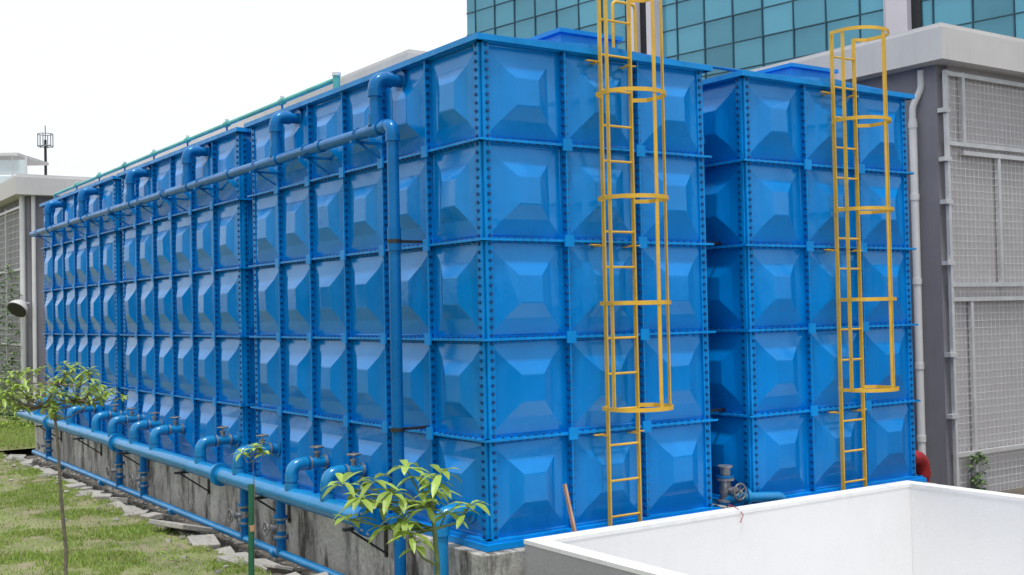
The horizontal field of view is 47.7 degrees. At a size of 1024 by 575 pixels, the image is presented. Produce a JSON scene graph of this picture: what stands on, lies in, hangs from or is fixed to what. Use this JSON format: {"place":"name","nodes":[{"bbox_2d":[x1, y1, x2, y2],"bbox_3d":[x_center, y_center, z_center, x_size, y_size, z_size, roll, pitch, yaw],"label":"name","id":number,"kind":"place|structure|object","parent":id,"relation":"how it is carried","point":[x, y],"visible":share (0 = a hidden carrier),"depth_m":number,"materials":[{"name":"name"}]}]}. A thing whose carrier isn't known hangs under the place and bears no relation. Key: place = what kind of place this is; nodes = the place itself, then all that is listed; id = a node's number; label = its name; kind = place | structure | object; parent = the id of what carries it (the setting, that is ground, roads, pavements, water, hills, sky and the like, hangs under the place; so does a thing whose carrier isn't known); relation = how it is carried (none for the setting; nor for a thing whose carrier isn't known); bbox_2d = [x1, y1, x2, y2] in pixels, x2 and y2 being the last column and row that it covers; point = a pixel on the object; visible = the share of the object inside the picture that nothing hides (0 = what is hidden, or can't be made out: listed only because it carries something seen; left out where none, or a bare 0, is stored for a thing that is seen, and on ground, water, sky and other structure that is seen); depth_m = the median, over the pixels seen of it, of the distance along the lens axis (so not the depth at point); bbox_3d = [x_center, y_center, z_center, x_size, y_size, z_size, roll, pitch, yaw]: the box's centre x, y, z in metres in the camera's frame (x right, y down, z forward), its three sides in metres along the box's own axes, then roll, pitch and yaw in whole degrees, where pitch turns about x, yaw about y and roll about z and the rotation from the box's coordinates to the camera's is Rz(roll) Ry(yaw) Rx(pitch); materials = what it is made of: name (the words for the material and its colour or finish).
{"place":"outdoors","nodes":[
{"label":"outdoors","id":0,"kind":"place"},
{"bbox_2d":[0,417,274,574],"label":"grass lawn","id":1,"kind":"structure","parent":0,"point":[86,570],"depth_m":15.59,"materials":[{"name":"plant"}]},
{"bbox_2d":[0,361,131,574],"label":"young tree","id":2,"kind":"object","parent":1,"relation":"on","point":[51,405],"visible":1,"depth_m":12.43,"materials":[{"name":"green plant"}]},
{"bbox_2d":[6,454,328,574],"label":"broken concrete slabs","id":3,"kind":"structure","parent":1,"relation":"on","point":[266,565],"depth_m":16.08,"materials":[{"name":"grey concrete"}]},
{"bbox_2d":[248,484,254,574],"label":"plant stake","id":4,"kind":"object","parent":1,"relation":"on","point":[251,527],"visible":1,"depth_m":11.42,"materials":[{"name":"wood"}]},
{"bbox_2d":[231,442,272,538],"bbox_3d":[-2.564,2.424,11.469,0.444,1.765,0.308,-1,-1,-13],"label":"staked sapling","id":5,"kind":"object","parent":1,"relation":"on","point":[261,450],"visible":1,"depth_m":11.46,"materials":[{"name":"green plant"}]},
{"bbox_2d":[321,459,491,574],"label":"young tree","id":6,"kind":"object","parent":1,"relation":"on","point":[427,503],"visible":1,"depth_m":9.93,"materials":[{"name":"green plant"}]},
{"bbox_2d":[0,0,470,176],"label":"sky","id":7,"kind":"structure","parent":0,"point":[113,82],"materials":[{"name":"white"}]},
{"bbox_2d":[101,49,426,177],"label":"concrete rear building","id":8,"kind":"structure","parent":0,"point":[380,65],"depth_m":34.70,"materials":[{"name":"white concrete"}]},
{"bbox_2d":[35,423,524,574],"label":"concrete plinth","id":9,"kind":"structure","parent":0,"point":[320,540],"depth_m":14.84,"materials":[{"name":"grey concrete"}]},
{"bbox_2d":[39,176,124,435],"bbox_3d":[-8.016,0.337,25.574,3.236,5.450,6.229,0,-2,-34],"label":"water storage tank","id":10,"kind":"object","parent":9,"relation":"on","point":[83,299],"visible":0.33,"depth_m":23.89,"materials":[{"name":"blue paint"}]},
{"bbox_2d":[53,72,340,198],"bbox_3d":[-6.347,-2.309,20.554,0.110,0.300,14.885,0,-2,-34],"label":"roof edge pipe","id":11,"kind":"object","parent":10,"relation":"on","point":[282,100],"visible":0.89,"depth_m":17.68,"materials":[{"name":"teal plastic"}]},
{"bbox_2d":[116,127,256,475],"bbox_3d":[-4.384,0.146,20.247,3.236,5.450,6.229,0,-2,-34],"label":"water storage tank","id":12,"kind":"object","parent":9,"relation":"on","point":[188,314],"visible":0.49,"depth_m":18.55,"materials":[{"name":"blue paint"}]},
{"bbox_2d":[16,392,387,557],"bbox_3d":[-6.271,2.780,19.658,0.808,1.405,17.491,0,-2,-34],"label":"outlet header pipework","id":13,"kind":"object","parent":9,"relation":"on","point":[289,492],"visible":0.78,"depth_m":15.97,"materials":[{"name":"blue paint"}]},
{"bbox_2d":[32,450,344,574],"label":"scour pipe","id":14,"kind":"object","parent":13,"relation":"attached to","point":[270,549],"visible":0.81,"depth_m":16.64,"materials":[{"name":"blue paint"}]},
{"bbox_2d":[244,27,721,551],"bbox_3d":[-0.725,-0.047,14.879,3.236,5.450,6.229,0,-2,-34],"label":"water storage tank","id":15,"kind":"object","parent":9,"relation":"on","point":[502,309],"visible":0.91,"depth_m":12.50,"materials":[{"name":"blue paint"}]},
{"bbox_2d":[585,0,673,525],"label":"caged ladder","id":16,"kind":"object","parent":15,"relation":"attached to","point":[658,302],"visible":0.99,"depth_m":12.19,"materials":[{"name":"yellow metal"}]},
{"bbox_2d":[0,448,1023,574],"bbox_3d":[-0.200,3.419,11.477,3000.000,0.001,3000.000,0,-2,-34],"label":"ground","id":17,"kind":"structure","parent":0,"point":[237,547],"depth_m":19.32,"materials":[{"name":"soil"}]},
{"bbox_2d":[0,152,48,182],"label":"rooftop glasshouse","id":18,"kind":"structure","parent":17,"relation":"on","point":[13,164],"depth_m":50.12,"materials":[{"name":"concrete"}]},
{"bbox_2d":[0,174,104,424],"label":"walls and parapet","id":19,"kind":"structure","parent":17,"relation":"on","point":[43,188],"depth_m":35.16,"materials":[{"name":"concrete"}]},
{"bbox_2d":[0,206,20,419],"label":"screens","id":20,"kind":"object","parent":19,"relation":"attached to","point":[6,239],"visible":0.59,"depth_m":36.93,"materials":[{"name":"metal"}]},
{"bbox_2d":[19,195,36,424],"bbox_3d":[-14.581,0.727,34.945,0.499,7.000,0.158,-1,-1,10],"label":"downpipe","id":21,"kind":"object","parent":19,"relation":"attached to","point":[23,277],"visible":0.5,"depth_m":34.92,"materials":[{"name":"white plastic"}]},
{"bbox_2d":[7,300,29,316],"bbox_3d":[-14.743,0.625,34.532,0.611,0.533,0.552,-1,-1,-10],"label":"wall floodlight","id":22,"kind":"object","parent":21,"relation":"attached to","point":[18,308],"depth_m":34.45,"materials":[{"name":"white metal"}]},
{"bbox_2d":[37,126,53,174],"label":"antenna mast","id":23,"kind":"object","parent":19,"relation":"on","point":[45,144],"visible":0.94,"depth_m":80.16,"materials":[{"name":"black metal"}]},
{"bbox_2d":[0,455,312,574],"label":"drain rubble","id":24,"kind":"object","parent":17,"relation":"on","point":[167,518],"visible":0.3,"depth_m":18.64,"materials":[{"name":"concrete"}]},
{"bbox_2d":[29,70,427,574],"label":"overflow pipework","id":25,"kind":"object","parent":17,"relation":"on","point":[378,125],"visible":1,"depth_m":12.88,"materials":[{"name":"blue paint"}]},
{"bbox_2d":[432,503,476,574],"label":"inlet riser pipe","id":26,"kind":"object","parent":17,"relation":"on","point":[443,534],"visible":0.62,"depth_m":11.52,"materials":[{"name":"blue paint"}]},
{"bbox_2d":[0,264,992,489],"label":"creeper plants","id":27,"kind":"object","parent":17,"relation":"on","point":[11,417],"visible":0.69,"depth_m":35.25,"materials":[{"name":"green plant"}]},
{"bbox_2d":[466,0,1023,79],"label":"glass office tower","id":28,"kind":"structure","parent":17,"relation":"on","point":[748,35],"depth_m":51.04,"materials":[{"name":"teal glass"}]},
{"bbox_2d":[524,480,1023,574],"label":"basin walls","id":29,"kind":"structure","parent":17,"relation":"on","point":[906,527],"depth_m":13.30,"materials":[{"name":"white paint"}]},
{"bbox_2d":[563,484,576,531],"bbox_3d":[0.600,2.309,11.796,0.032,0.612,0.205,0,-2,-45],"label":"timber stick","id":30,"kind":"object","parent":29,"relation":"on","point":[569,508],"visible":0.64,"depth_m":11.80,"materials":[{"name":"brown wood"}]},
{"bbox_2d":[749,22,1023,490],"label":"walls and parapet","id":31,"kind":"structure","parent":17,"relation":"on","point":[932,51],"depth_m":19.38,"materials":[{"name":"concrete"}]},
{"bbox_2d":[908,70,925,454],"bbox_3d":[6.783,-0.078,19.218,0.270,7.050,0.158,-1,-1,14],"label":"downpipe","id":32,"kind":"object","parent":31,"relation":"attached to","point":[916,256],"visible":0.97,"depth_m":19.19,"materials":[{"name":"white plastic"}]},
{"bbox_2d":[915,450,930,482],"bbox_3d":[5.390,2.783,15.614,0.704,1.228,0.260,0,-2,-34],"label":"red fire pipe","id":33,"kind":"object","parent":17,"relation":"on","point":[922,464],"visible":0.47,"depth_m":15.66,"materials":[{"name":"metal"}]},
{"bbox_2d":[937,69,1023,491],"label":"screens","id":34,"kind":"object","parent":17,"relation":"on","point":[946,158],"visible":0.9,"depth_m":19.32,"materials":[{"name":"metal"}]},
{"bbox_2d":[712,482,935,508],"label":"concrete plinth","id":35,"kind":"structure","parent":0,"point":[723,506],"depth_m":13.76,"materials":[{"name":"grey concrete"}]},
{"bbox_2d":[702,63,926,506],"bbox_3d":[2.307,-0.063,16.946,3.236,5.450,6.229,0,-2,-34],"label":"water storage tank","id":36,"kind":"object","parent":35,"relation":"on","point":[771,297],"visible":0.36,"depth_m":14.11,"materials":[{"name":"blue paint"}]},
{"bbox_2d":[683,61,754,71],"bbox_3d":[2.182,-2.590,13.619,2.040,0.090,0.040,0,-2,-34],"label":"tank link pipe","id":37,"kind":"object","parent":36,"relation":"on","point":[725,68],"visible":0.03,"depth_m":13.85,"materials":[{"name":"blue paint"}]},
{"bbox_2d":[704,138,786,505],"bbox_3d":[2.578,0.425,13.576,1.181,4.792,0.654,-2,-1,27],"label":"gap riser pipe","id":38,"kind":"object","parent":36,"relation":"attached to","point":[729,494],"visible":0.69,"depth_m":13.39,"materials":[{"name":"metal"}]},
{"bbox_2d":[820,25,898,489],"bbox_3d":[4.295,-0.299,14.212,0.729,5.671,0.764,0,-2,-34],"label":"caged ladder","id":39,"kind":"object","parent":35,"relation":"on","point":[887,209],"visible":1,"depth_m":14.25,"materials":[{"name":"yellow metal"}]}
]}

